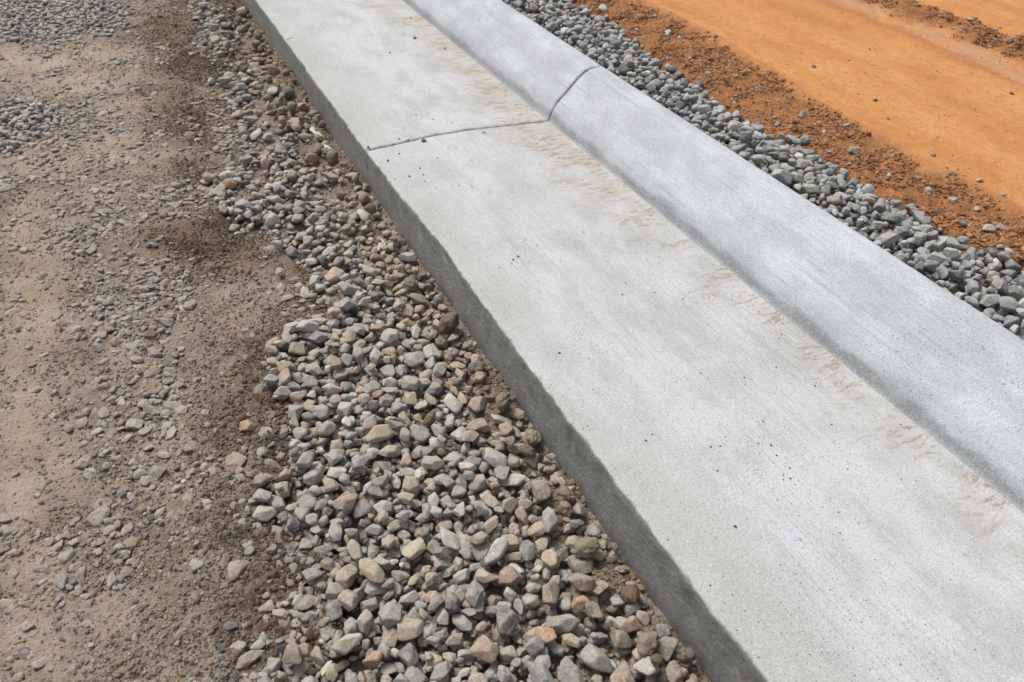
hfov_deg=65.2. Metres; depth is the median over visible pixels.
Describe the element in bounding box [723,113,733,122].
crushed stone
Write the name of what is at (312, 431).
gravel stone
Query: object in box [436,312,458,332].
stone
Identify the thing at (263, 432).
embedded stone
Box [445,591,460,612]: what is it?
gravel stone
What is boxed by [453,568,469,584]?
gravel stone
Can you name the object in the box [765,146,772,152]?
crushed stone
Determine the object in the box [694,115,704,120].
crushed stone
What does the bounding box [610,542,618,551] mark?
dirt clod
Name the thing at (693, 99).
crushed stone
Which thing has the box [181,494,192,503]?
embedded stone
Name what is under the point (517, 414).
gravel stone
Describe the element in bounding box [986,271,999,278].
crushed stone
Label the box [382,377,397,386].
gravel stone
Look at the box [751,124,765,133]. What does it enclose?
crushed stone
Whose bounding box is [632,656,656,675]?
gravel stone
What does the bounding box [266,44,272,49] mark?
stone
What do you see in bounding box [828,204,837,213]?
crushed stone
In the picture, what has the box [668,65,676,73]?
crushed stone
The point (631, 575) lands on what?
soil crumbs
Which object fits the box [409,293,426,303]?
gravel stone
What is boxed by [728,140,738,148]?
crushed stone
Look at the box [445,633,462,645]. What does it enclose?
gravel stone
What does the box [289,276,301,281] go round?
embedded stone
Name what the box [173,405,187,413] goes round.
embedded stone
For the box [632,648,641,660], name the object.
gravel stone
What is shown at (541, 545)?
gravel stone
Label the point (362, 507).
gravel stone
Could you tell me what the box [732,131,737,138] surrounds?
crushed stone
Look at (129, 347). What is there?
embedded stone
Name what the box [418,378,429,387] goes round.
gravel stone
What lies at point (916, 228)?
crushed stone
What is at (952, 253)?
crushed stone
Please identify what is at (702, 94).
crushed stone
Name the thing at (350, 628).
gravel stone
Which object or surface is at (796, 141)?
crushed stone
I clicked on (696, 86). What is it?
crushed stone
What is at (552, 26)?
crushed stone
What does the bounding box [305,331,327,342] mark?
gravel stone
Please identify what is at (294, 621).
embedded stone
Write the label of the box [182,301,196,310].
embedded stone
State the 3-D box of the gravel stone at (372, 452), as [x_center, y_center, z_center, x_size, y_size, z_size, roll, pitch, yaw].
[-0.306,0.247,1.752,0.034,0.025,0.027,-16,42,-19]
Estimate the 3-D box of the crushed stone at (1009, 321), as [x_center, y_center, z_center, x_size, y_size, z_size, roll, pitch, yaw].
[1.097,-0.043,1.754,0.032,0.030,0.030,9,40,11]
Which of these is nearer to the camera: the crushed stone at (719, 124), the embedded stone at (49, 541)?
the embedded stone at (49, 541)
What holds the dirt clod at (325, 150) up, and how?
on the road base
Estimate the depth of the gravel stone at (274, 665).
1.38 m
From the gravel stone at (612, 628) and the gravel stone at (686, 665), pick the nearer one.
the gravel stone at (686, 665)
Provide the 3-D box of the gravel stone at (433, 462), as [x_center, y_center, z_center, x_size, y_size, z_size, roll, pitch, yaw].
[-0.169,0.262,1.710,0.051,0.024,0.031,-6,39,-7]
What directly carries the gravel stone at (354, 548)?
on the road base
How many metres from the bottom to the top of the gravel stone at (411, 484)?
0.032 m
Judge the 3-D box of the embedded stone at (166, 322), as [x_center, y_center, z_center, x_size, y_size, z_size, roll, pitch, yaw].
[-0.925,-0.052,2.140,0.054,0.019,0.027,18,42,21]
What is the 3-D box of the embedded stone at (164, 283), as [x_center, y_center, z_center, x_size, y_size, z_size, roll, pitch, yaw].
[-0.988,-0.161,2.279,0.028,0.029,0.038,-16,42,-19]
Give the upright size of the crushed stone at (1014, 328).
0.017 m
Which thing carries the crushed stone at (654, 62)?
on the crushed gravel at (643, 70)
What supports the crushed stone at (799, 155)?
on the crushed gravel at (643, 70)
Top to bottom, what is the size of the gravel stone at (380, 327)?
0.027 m
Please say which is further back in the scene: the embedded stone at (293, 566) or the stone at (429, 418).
the stone at (429, 418)
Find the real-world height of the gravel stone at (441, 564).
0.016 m
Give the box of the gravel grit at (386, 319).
[184,1,696,681]
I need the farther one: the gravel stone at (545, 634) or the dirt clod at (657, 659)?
the gravel stone at (545, 634)
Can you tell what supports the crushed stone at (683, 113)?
on the crushed gravel at (643, 70)
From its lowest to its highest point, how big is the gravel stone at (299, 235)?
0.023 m
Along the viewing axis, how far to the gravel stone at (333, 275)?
2.28 m
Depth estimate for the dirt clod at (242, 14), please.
4.07 m
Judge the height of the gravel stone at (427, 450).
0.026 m
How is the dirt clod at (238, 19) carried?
on the gravel at (32, 116)
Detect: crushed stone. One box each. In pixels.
[513,0,522,7]
[529,3,538,10]
[544,4,553,11]
[545,21,557,30]
[561,14,568,21]
[561,27,569,31]
[563,2,573,8]
[571,35,578,43]
[574,25,582,30]
[576,21,585,25]
[576,40,587,45]
[581,28,592,34]
[585,34,593,42]
[587,47,596,52]
[597,47,603,54]
[603,29,615,36]
[606,60,615,67]
[607,66,615,72]
[611,40,620,48]
[623,57,634,67]
[624,49,636,56]
[627,71,636,76]
[633,81,644,89]
[644,76,652,83]
[646,82,655,91]
[648,58,660,66]
[650,79,661,87]
[656,96,663,102]
[658,73,667,81]
[665,78,675,85]
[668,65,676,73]
[671,101,685,108]
[671,107,679,113]
[674,84,684,91]
[679,80,688,88]
[679,110,687,116]
[682,116,690,121]
[688,94,697,103]
[691,84,700,90]
[691,104,699,112]
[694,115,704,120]
[697,105,710,112]
[698,92,705,97]
[708,110,718,117]
[710,133,718,139]
[715,114,724,122]
[715,121,722,126]
[716,133,725,138]
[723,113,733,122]
[727,122,737,131]
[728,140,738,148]
[730,144,746,153]
[732,110,740,118]
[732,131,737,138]
[737,127,746,133]
[738,151,747,158]
[739,131,752,141]
[743,126,754,133]
[744,147,753,155]
[750,138,756,147]
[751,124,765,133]
[751,154,765,165]
[755,147,765,153]
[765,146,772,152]
[766,151,780,160]
[766,159,776,166]
[769,163,781,171]
[778,152,790,162]
[779,145,789,153]
[783,165,794,172]
[788,158,796,166]
[792,138,800,143]
[792,171,803,183]
[794,153,804,159]
[794,184,801,191]
[795,159,810,169]
[796,169,804,174]
[800,134,809,143]
[801,183,819,195]
[804,166,815,174]
[804,172,813,182]
[805,155,815,162]
[814,164,825,170]
[816,174,822,184]
[818,193,824,201]
[820,185,830,195]
[824,181,837,190]
[825,168,832,176]
[826,194,843,205]
[828,165,839,171]
[828,176,837,182]
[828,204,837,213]
[834,176,845,185]
[834,191,850,201]
[835,212,843,217]
[838,182,846,190]
[840,168,849,176]
[843,189,853,194]
[844,217,854,226]
[846,194,855,202]
[846,202,854,209]
[851,193,861,200]
[859,206,866,215]
[860,215,867,223]
[860,231,867,238]
[861,183,874,193]
[861,195,875,204]
[866,218,875,225]
[868,231,878,241]
[870,221,884,229]
[871,210,878,219]
[872,202,885,211]
[873,240,881,245]
[875,232,900,244]
[878,206,889,214]
[880,211,897,224]
[882,228,891,232]
[889,200,901,205]
[895,254,908,262]
[896,210,906,217]
[897,226,911,236]
[898,242,908,248]
[901,219,914,228]
[906,239,913,249]
[906,261,916,266]
[907,237,915,243]
[908,253,919,260]
[911,226,921,231]
[912,210,924,221]
[913,231,925,245]
[914,261,924,272]
[916,254,928,261]
[917,247,929,254]
[918,224,932,232]
[919,216,930,224]
[923,240,936,251]
[923,260,939,270]
[926,230,937,240]
[927,251,947,263]
[935,236,946,251]
[939,261,949,266]
[943,247,960,259]
[945,237,960,249]
[948,270,963,279]
[951,261,961,268]
[955,270,972,279]
[955,292,965,298]
[957,236,969,243]
[962,260,974,270]
[963,278,981,288]
[964,296,979,307]
[967,281,979,292]
[971,274,981,281]
[971,292,981,300]
[979,286,987,296]
[979,294,999,307]
[981,312,991,317]
[984,308,994,315]
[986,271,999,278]
[986,286,994,293]
[987,263,1001,270]
[991,275,1000,282]
[992,277,1003,289]
[992,279,1009,293]
[997,252,1011,261]
[998,296,1019,312]
[1001,269,1016,277]
[1003,315,1019,328]
[1007,284,1022,300]
[1009,324,1018,333]
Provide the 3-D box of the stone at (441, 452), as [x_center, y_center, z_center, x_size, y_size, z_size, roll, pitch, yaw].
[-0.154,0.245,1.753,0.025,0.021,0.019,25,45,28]
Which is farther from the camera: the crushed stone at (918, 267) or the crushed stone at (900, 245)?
the crushed stone at (900, 245)
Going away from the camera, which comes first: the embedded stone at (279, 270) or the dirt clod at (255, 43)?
the embedded stone at (279, 270)
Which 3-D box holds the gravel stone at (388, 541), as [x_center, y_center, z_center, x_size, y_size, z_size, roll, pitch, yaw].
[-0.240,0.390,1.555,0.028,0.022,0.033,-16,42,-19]
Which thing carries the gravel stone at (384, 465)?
on the road base
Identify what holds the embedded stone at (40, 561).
on the road base
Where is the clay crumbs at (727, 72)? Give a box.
[557,0,1023,270]
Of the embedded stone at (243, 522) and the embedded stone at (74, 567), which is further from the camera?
the embedded stone at (243, 522)
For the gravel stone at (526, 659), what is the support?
on the road base
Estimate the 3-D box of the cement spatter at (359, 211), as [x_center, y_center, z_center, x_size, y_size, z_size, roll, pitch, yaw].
[-0.483,-0.410,2.553,0.030,0.022,0.057,-16,42,-19]
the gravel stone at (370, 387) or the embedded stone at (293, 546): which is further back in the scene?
the gravel stone at (370, 387)
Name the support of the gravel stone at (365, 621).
on the road base
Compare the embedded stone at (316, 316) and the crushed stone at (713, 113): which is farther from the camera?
the crushed stone at (713, 113)
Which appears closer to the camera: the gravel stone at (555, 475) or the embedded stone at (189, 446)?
the gravel stone at (555, 475)
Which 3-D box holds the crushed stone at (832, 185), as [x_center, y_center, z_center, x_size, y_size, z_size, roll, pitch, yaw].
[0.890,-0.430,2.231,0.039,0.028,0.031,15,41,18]
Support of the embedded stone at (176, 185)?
on the road base
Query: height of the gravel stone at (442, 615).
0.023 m
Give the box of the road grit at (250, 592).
[0,0,710,681]
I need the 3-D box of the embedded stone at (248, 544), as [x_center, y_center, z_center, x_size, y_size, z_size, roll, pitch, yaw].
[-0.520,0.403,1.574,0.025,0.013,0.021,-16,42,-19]
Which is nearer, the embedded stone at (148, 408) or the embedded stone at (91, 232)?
the embedded stone at (148, 408)
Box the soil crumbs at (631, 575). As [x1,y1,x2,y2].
[227,1,706,681]
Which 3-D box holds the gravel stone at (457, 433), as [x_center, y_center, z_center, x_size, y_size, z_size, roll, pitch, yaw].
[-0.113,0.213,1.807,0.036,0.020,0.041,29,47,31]
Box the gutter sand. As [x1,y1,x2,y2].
[278,0,966,555]
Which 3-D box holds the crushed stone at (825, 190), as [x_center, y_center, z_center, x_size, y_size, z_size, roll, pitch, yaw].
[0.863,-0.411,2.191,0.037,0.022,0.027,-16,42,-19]
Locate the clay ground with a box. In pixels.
[546,0,1023,308]
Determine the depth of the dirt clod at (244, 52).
3.71 m
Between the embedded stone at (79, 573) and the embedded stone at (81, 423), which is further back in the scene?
the embedded stone at (81, 423)
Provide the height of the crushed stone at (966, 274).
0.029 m
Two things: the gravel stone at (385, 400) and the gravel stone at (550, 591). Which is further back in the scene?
the gravel stone at (385, 400)
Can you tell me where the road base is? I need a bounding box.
[0,0,707,681]
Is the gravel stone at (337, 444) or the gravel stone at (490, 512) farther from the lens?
the gravel stone at (337, 444)
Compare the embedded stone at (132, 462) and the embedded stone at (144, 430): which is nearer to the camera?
the embedded stone at (132, 462)
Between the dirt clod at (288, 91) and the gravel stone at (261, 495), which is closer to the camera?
the gravel stone at (261, 495)
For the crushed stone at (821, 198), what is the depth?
2.16 m
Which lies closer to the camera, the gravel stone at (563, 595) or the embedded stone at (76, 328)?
the gravel stone at (563, 595)
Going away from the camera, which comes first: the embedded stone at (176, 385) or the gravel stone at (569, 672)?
the gravel stone at (569, 672)
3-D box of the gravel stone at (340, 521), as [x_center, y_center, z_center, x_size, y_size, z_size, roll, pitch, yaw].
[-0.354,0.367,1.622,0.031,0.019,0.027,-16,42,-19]
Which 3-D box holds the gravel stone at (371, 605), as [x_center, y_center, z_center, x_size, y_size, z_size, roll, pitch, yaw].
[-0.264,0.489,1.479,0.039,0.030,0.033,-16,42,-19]
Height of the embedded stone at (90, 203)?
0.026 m
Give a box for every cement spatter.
[310,126,323,135]
[357,208,362,215]
[377,239,385,251]
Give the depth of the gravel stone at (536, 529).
1.58 m
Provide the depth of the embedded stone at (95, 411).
1.87 m
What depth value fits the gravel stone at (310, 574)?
1.51 m
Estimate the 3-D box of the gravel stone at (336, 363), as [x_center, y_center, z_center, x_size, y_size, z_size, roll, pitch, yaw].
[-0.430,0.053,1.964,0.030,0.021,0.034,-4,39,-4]
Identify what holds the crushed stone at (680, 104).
on the crushed gravel at (643, 70)
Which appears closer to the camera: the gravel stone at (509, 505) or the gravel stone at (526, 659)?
the gravel stone at (526, 659)
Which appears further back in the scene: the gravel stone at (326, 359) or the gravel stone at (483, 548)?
the gravel stone at (326, 359)
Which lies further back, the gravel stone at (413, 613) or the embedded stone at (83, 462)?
the embedded stone at (83, 462)
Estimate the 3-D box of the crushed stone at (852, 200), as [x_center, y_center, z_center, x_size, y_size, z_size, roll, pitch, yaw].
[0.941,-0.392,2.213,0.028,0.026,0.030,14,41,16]
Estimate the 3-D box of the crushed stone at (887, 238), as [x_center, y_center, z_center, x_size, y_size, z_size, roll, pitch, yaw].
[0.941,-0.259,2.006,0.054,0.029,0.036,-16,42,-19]
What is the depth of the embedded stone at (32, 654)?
1.40 m
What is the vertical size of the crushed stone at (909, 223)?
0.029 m
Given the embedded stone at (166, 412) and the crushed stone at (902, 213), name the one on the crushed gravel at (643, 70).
the crushed stone at (902, 213)
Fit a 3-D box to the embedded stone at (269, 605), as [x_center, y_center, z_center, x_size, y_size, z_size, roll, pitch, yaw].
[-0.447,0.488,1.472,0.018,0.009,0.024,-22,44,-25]
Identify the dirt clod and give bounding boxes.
[227,30,234,35]
[235,16,241,23]
[236,9,246,18]
[237,25,246,32]
[239,65,247,72]
[241,50,248,54]
[251,40,260,45]
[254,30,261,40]
[257,46,263,52]
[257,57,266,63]
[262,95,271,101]
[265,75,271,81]
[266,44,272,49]
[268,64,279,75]
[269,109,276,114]
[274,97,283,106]
[274,129,283,133]
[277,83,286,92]
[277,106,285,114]
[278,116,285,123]
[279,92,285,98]
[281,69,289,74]
[281,86,294,99]
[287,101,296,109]
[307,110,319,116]
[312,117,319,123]
[313,143,323,153]
[315,134,321,141]
[317,121,325,127]
[321,147,336,155]
[326,151,338,164]
[336,191,346,198]
[352,174,358,184]
[358,191,369,202]
[365,203,375,212]
[365,220,371,225]
[372,201,380,207]
[393,240,400,247]
[397,238,406,246]
[404,276,418,291]
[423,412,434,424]
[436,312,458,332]
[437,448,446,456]
[453,377,462,385]
[465,386,473,395]
[468,361,484,373]
[484,385,490,391]
[484,390,497,400]
[493,408,500,414]
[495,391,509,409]
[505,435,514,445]
[518,444,536,457]
[524,429,537,443]
[557,486,576,501]
[558,501,572,517]
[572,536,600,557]
[601,567,608,573]
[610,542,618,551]
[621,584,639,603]
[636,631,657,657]
[650,653,663,665]
[676,654,688,662]
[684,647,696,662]
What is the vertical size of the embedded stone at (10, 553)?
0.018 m
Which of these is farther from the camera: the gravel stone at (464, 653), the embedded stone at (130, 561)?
the embedded stone at (130, 561)
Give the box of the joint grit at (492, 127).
[370,70,586,150]
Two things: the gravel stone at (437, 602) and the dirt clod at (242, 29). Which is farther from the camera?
the dirt clod at (242, 29)
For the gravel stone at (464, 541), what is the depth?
1.57 m
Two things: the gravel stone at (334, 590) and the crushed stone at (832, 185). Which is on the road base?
the gravel stone at (334, 590)
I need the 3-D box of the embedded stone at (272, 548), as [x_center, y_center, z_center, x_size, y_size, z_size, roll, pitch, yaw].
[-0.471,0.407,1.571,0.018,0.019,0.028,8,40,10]
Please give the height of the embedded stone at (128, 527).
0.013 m
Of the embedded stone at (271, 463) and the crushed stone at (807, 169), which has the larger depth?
the crushed stone at (807, 169)
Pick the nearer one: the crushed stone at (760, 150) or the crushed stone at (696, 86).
the crushed stone at (760, 150)
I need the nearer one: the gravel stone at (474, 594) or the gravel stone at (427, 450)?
the gravel stone at (474, 594)
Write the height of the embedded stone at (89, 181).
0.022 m
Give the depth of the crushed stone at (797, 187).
2.23 m
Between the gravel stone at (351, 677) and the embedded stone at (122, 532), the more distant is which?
the embedded stone at (122, 532)
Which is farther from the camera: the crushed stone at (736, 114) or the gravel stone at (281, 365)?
the crushed stone at (736, 114)
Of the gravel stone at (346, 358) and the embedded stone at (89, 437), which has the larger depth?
the gravel stone at (346, 358)
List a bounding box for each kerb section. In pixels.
[241,0,600,183]
[366,66,1023,681]
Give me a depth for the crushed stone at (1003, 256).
2.00 m
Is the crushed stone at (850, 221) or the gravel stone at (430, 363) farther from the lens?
the crushed stone at (850, 221)
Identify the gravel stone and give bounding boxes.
[234,199,249,208]
[239,419,255,431]
[250,215,261,225]
[252,489,271,501]
[252,505,276,521]
[254,473,268,485]
[263,374,278,384]
[264,213,281,225]
[266,657,281,674]
[267,495,286,512]
[273,386,291,395]
[276,361,294,372]
[276,468,291,481]
[276,511,287,521]
[278,368,290,385]
[283,322,299,332]
[283,380,300,391]
[283,642,301,663]
[287,518,300,530]
[288,342,305,355]
[288,405,303,419]
[288,439,302,450]
[289,416,298,429]
[290,391,306,403]
[293,427,307,439]
[293,507,309,521]
[294,232,308,239]
[295,452,313,468]
[296,495,317,511]
[297,489,314,498]
[299,449,315,457]
[299,642,312,657]
[302,374,317,387]
[302,399,315,410]
[302,568,322,581]
[303,236,313,247]
[303,470,324,485]
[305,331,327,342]
[306,362,321,375]
[307,427,319,437]
[310,525,323,534]
[310,646,324,665]
[314,404,328,419]
[317,420,335,435]
[320,557,334,570]
[321,383,340,394]
[322,172,338,181]
[322,246,335,256]
[323,354,333,365]
[323,478,339,491]
[323,493,333,506]
[324,267,343,283]
[324,332,331,340]
[325,582,343,598]
[325,663,338,681]
[326,317,339,332]
[326,449,344,464]
[326,600,342,621]
[327,307,339,315]
[327,465,346,479]
[328,522,341,541]
[329,517,346,526]
[330,357,342,369]
[330,439,345,450]
[331,493,357,509]
[331,633,362,654]
[335,564,357,589]
[336,402,352,417]
[337,281,355,294]
[337,589,357,611]
[339,297,356,310]
[339,473,350,485]
[339,484,356,493]
[341,353,352,366]
[341,587,364,610]
[343,622,356,634]
[344,617,361,633]
[345,328,355,341]
[345,673,358,681]
[347,539,362,559]
[348,324,364,335]
[349,392,357,401]
[350,481,360,490]
[351,454,370,468]
[352,346,363,363]
[353,290,365,307]
[353,323,369,333]
[353,340,365,347]
[353,499,373,518]
[356,609,373,633]
[357,296,370,306]
[359,444,369,454]
[359,559,384,582]
[360,597,378,612]
[362,380,380,394]
[362,414,376,434]
[362,650,382,667]
[363,265,379,276]
[364,524,384,536]
[365,424,393,442]
[366,447,379,459]
[367,485,383,498]
[367,543,378,559]
[368,263,376,268]
[368,290,385,300]
[370,323,387,331]
[370,348,381,365]
[371,279,384,284]
[371,474,388,487]
[373,500,391,512]
[373,557,393,570]
[377,461,390,470]
[377,529,393,540]
[378,445,400,456]
[378,602,402,626]
[378,643,390,658]
[379,394,394,406]
[380,663,396,675]
[381,328,399,343]
[381,364,395,377]
[381,626,397,647]
[382,347,396,355]
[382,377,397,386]
[382,534,395,549]
[383,387,398,394]
[384,419,405,429]
[389,473,400,488]
[390,402,406,412]
[391,570,409,582]
[392,298,404,308]
[393,662,404,674]
[395,510,410,522]
[396,365,406,376]
[397,492,414,504]
[397,618,424,640]
[398,643,418,666]
[399,252,416,261]
[399,427,410,441]
[399,466,415,476]
[399,590,419,605]
[401,303,414,319]
[401,375,420,390]
[402,476,419,494]
[402,538,425,559]
[404,351,424,366]
[404,390,417,405]
[404,666,426,681]
[406,607,422,619]
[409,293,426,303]
[410,424,430,442]
[411,324,420,339]
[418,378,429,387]
[419,369,432,379]
[421,456,444,469]
[422,343,440,358]
[422,446,433,457]
[422,622,436,639]
[423,591,438,603]
[424,382,442,395]
[425,356,435,368]
[425,651,443,668]
[427,492,439,507]
[427,538,439,554]
[428,594,444,611]
[429,437,443,451]
[430,423,446,436]
[430,660,449,680]
[432,630,449,642]
[433,362,445,376]
[434,474,445,484]
[434,547,448,559]
[434,557,450,568]
[435,607,448,624]
[437,520,452,529]
[438,475,455,486]
[439,495,451,508]
[439,527,459,550]
[440,563,455,577]
[442,652,456,662]
[443,393,462,414]
[443,451,462,464]
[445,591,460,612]
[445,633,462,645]
[446,585,457,593]
[450,426,466,441]
[450,666,465,677]
[451,485,466,497]
[452,502,464,516]
[452,614,471,630]
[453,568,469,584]
[454,474,466,489]
[455,589,466,602]
[457,391,467,403]
[457,583,468,589]
[457,649,471,659]
[458,456,481,466]
[458,533,475,549]
[459,462,476,472]
[461,430,478,441]
[463,470,474,480]
[465,581,484,606]
[466,418,490,432]
[467,396,484,411]
[468,474,486,490]
[468,531,489,544]
[469,635,499,663]
[471,354,482,361]
[471,541,489,562]
[473,371,485,382]
[474,500,487,515]
[475,569,497,582]
[479,447,489,459]
[479,490,491,501]
[483,493,498,507]
[483,506,492,520]
[484,448,506,467]
[484,515,498,533]
[484,537,508,563]
[485,594,501,605]
[490,414,511,424]
[494,466,509,479]
[495,565,523,587]
[496,601,511,610]
[496,607,519,635]
[497,665,510,681]
[498,561,509,573]
[499,422,513,435]
[499,473,525,485]
[499,645,517,661]
[501,497,517,513]
[501,534,520,552]
[503,552,521,562]
[508,409,526,418]
[509,443,522,453]
[509,563,523,573]
[513,598,523,615]
[515,506,529,525]
[516,642,527,657]
[518,499,533,511]
[519,430,540,445]
[519,540,535,560]
[519,655,535,668]
[522,593,538,609]
[523,478,541,491]
[523,627,535,641]
[524,581,540,592]
[524,596,539,606]
[525,453,539,468]
[525,636,543,655]
[526,661,554,681]
[527,521,545,536]
[531,480,550,500]
[534,626,556,642]
[534,653,550,667]
[535,538,547,554]
[541,549,559,568]
[542,507,558,532]
[542,580,559,605]
[545,462,556,473]
[547,614,580,632]
[549,575,559,585]
[550,471,562,485]
[556,547,569,562]
[557,660,584,681]
[558,592,571,602]
[562,632,582,647]
[562,656,573,663]
[564,523,576,532]
[565,535,578,549]
[567,556,592,573]
[567,572,595,591]
[571,595,588,610]
[573,499,584,515]
[580,643,613,673]
[583,593,598,603]
[585,600,604,617]
[587,525,600,535]
[587,632,607,644]
[588,580,608,595]
[590,551,604,561]
[607,626,619,635]
[609,660,634,681]
[610,630,631,648]
[613,616,633,632]
[620,615,642,632]
[624,600,640,616]
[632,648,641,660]
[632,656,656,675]
[636,610,649,625]
[655,623,672,638]
[655,636,677,661]
[665,660,681,681]
[680,653,690,668]
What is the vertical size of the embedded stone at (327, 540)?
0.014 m
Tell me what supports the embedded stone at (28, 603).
on the road base
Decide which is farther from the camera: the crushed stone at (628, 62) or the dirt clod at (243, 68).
the dirt clod at (243, 68)
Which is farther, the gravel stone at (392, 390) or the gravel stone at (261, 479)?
the gravel stone at (392, 390)
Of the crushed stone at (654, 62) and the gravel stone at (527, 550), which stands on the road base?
the gravel stone at (527, 550)
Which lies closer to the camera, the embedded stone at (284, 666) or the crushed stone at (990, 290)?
the embedded stone at (284, 666)
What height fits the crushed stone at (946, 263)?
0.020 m
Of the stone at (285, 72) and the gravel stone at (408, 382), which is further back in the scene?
the stone at (285, 72)
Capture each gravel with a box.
[0,0,672,681]
[0,0,698,681]
[502,0,1023,339]
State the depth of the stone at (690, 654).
1.36 m
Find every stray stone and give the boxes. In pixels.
[598,4,607,11]
[665,29,670,35]
[798,111,806,117]
[847,146,859,154]
[924,186,932,193]
[949,197,957,203]
[959,219,967,225]
[981,224,996,232]
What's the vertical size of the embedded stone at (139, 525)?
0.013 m
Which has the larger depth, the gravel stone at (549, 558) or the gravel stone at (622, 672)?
the gravel stone at (549, 558)
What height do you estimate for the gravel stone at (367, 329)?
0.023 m
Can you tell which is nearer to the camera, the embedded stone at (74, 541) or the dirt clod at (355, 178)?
the embedded stone at (74, 541)
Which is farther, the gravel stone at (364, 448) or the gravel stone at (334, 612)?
the gravel stone at (364, 448)
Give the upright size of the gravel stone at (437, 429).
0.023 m
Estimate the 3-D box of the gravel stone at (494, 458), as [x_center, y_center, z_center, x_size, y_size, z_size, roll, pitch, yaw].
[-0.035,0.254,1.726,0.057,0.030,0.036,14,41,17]
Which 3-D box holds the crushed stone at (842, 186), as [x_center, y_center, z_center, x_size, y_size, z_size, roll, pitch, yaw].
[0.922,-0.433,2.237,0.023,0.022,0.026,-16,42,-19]
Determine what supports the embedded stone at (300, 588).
on the road base
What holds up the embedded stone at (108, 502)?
on the road base
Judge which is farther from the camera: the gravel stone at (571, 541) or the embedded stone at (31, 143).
the embedded stone at (31, 143)
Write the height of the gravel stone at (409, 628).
0.025 m
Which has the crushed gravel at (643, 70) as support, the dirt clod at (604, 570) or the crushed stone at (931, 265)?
the crushed stone at (931, 265)
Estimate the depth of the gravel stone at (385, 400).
1.88 m
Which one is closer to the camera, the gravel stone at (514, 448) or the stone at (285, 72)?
the gravel stone at (514, 448)
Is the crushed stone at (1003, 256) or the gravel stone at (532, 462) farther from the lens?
the crushed stone at (1003, 256)
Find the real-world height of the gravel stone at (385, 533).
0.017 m
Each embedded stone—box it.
[0,184,12,193]
[0,525,13,536]
[0,598,15,612]
[4,308,16,315]
[4,547,17,556]
[7,567,18,578]
[12,672,23,681]
[18,646,31,659]
[19,311,29,317]
[19,620,34,631]
[20,600,33,606]
[26,142,37,146]
[26,650,37,660]
[28,386,42,392]
[31,657,46,668]
[32,565,47,572]
[37,555,44,564]
[43,536,53,546]
[51,539,62,551]
[53,573,69,588]
[54,534,63,541]
[57,548,76,562]
[64,252,73,259]
[68,538,77,544]
[68,561,83,572]
[71,325,81,333]
[74,566,85,581]
[75,455,92,468]
[76,417,87,428]
[79,593,91,599]
[80,620,93,627]
[81,301,88,306]
[83,472,93,480]
[85,179,94,183]
[85,433,92,441]
[86,201,95,209]
[86,230,97,235]
[86,245,96,254]
[86,306,99,312]
[86,505,110,526]
[90,503,100,510]
[91,331,106,339]
[91,407,99,417]
[91,427,101,435]
[93,339,104,349]
[96,209,112,214]
[97,110,108,116]
[97,383,109,390]
[98,406,109,418]
[99,375,109,380]
[102,297,115,306]
[102,497,113,509]
[102,524,116,535]
[106,572,116,588]
[109,315,122,319]
[110,338,119,346]
[115,332,125,338]
[119,316,132,321]
[120,564,134,576]
[121,525,127,535]
[124,157,135,161]
[124,343,137,352]
[124,522,132,533]
[125,418,143,429]
[125,557,135,564]
[128,459,135,465]
[130,356,142,362]
[130,632,138,642]
[132,339,142,347]
[132,469,147,479]
[136,365,148,371]
[136,520,150,527]
[137,399,149,407]
[137,426,152,435]
[138,212,147,216]
[138,475,152,485]
[139,285,151,292]
[142,402,155,413]
[143,365,160,378]
[143,444,155,450]
[148,276,159,283]
[149,465,166,478]
[150,242,158,247]
[150,349,162,357]
[154,384,163,393]
[154,506,164,515]
[155,317,173,326]
[156,327,164,333]
[158,451,170,458]
[159,340,168,344]
[160,195,172,200]
[160,278,169,288]
[160,409,170,418]
[161,421,173,430]
[164,401,182,410]
[165,426,177,440]
[165,510,174,520]
[167,202,178,207]
[170,182,183,188]
[170,381,184,389]
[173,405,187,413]
[173,626,184,640]
[181,440,200,453]
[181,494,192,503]
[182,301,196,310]
[183,201,194,204]
[184,132,195,138]
[188,558,203,572]
[200,499,212,505]
[207,113,217,116]
[207,188,217,194]
[216,555,230,568]
[225,452,246,466]
[228,560,249,580]
[230,641,245,650]
[234,473,245,481]
[235,650,264,669]
[237,518,248,526]
[241,540,254,548]
[244,546,255,555]
[245,472,252,476]
[248,498,259,504]
[250,639,265,649]
[253,382,263,394]
[256,446,266,457]
[258,427,272,437]
[258,603,267,613]
[258,632,267,641]
[258,672,268,677]
[263,244,275,249]
[263,614,268,622]
[264,458,279,469]
[264,599,275,611]
[265,411,276,418]
[266,543,276,553]
[272,525,284,539]
[272,608,287,618]
[272,670,287,681]
[273,615,290,627]
[275,267,283,274]
[275,452,284,457]
[276,283,284,292]
[279,427,288,434]
[281,659,289,672]
[282,294,293,300]
[285,563,297,574]
[285,578,294,586]
[286,540,299,553]
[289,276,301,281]
[290,673,299,681]
[291,618,301,626]
[292,661,308,676]
[293,400,303,405]
[297,584,305,593]
[297,594,316,609]
[299,537,312,548]
[301,613,313,622]
[304,611,316,622]
[305,534,314,539]
[306,557,314,564]
[311,314,324,324]
[314,545,329,555]
[314,655,328,670]
[315,575,326,589]
[317,617,329,627]
[318,215,329,220]
[319,626,333,638]
[322,295,331,302]
[323,533,330,543]
[324,643,331,651]
[354,418,360,426]
[396,315,404,321]
[451,627,462,634]
[555,526,562,534]
[595,642,609,654]
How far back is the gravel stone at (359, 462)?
1.70 m
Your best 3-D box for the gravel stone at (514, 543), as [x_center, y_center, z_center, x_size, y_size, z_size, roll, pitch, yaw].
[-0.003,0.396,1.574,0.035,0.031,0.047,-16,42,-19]

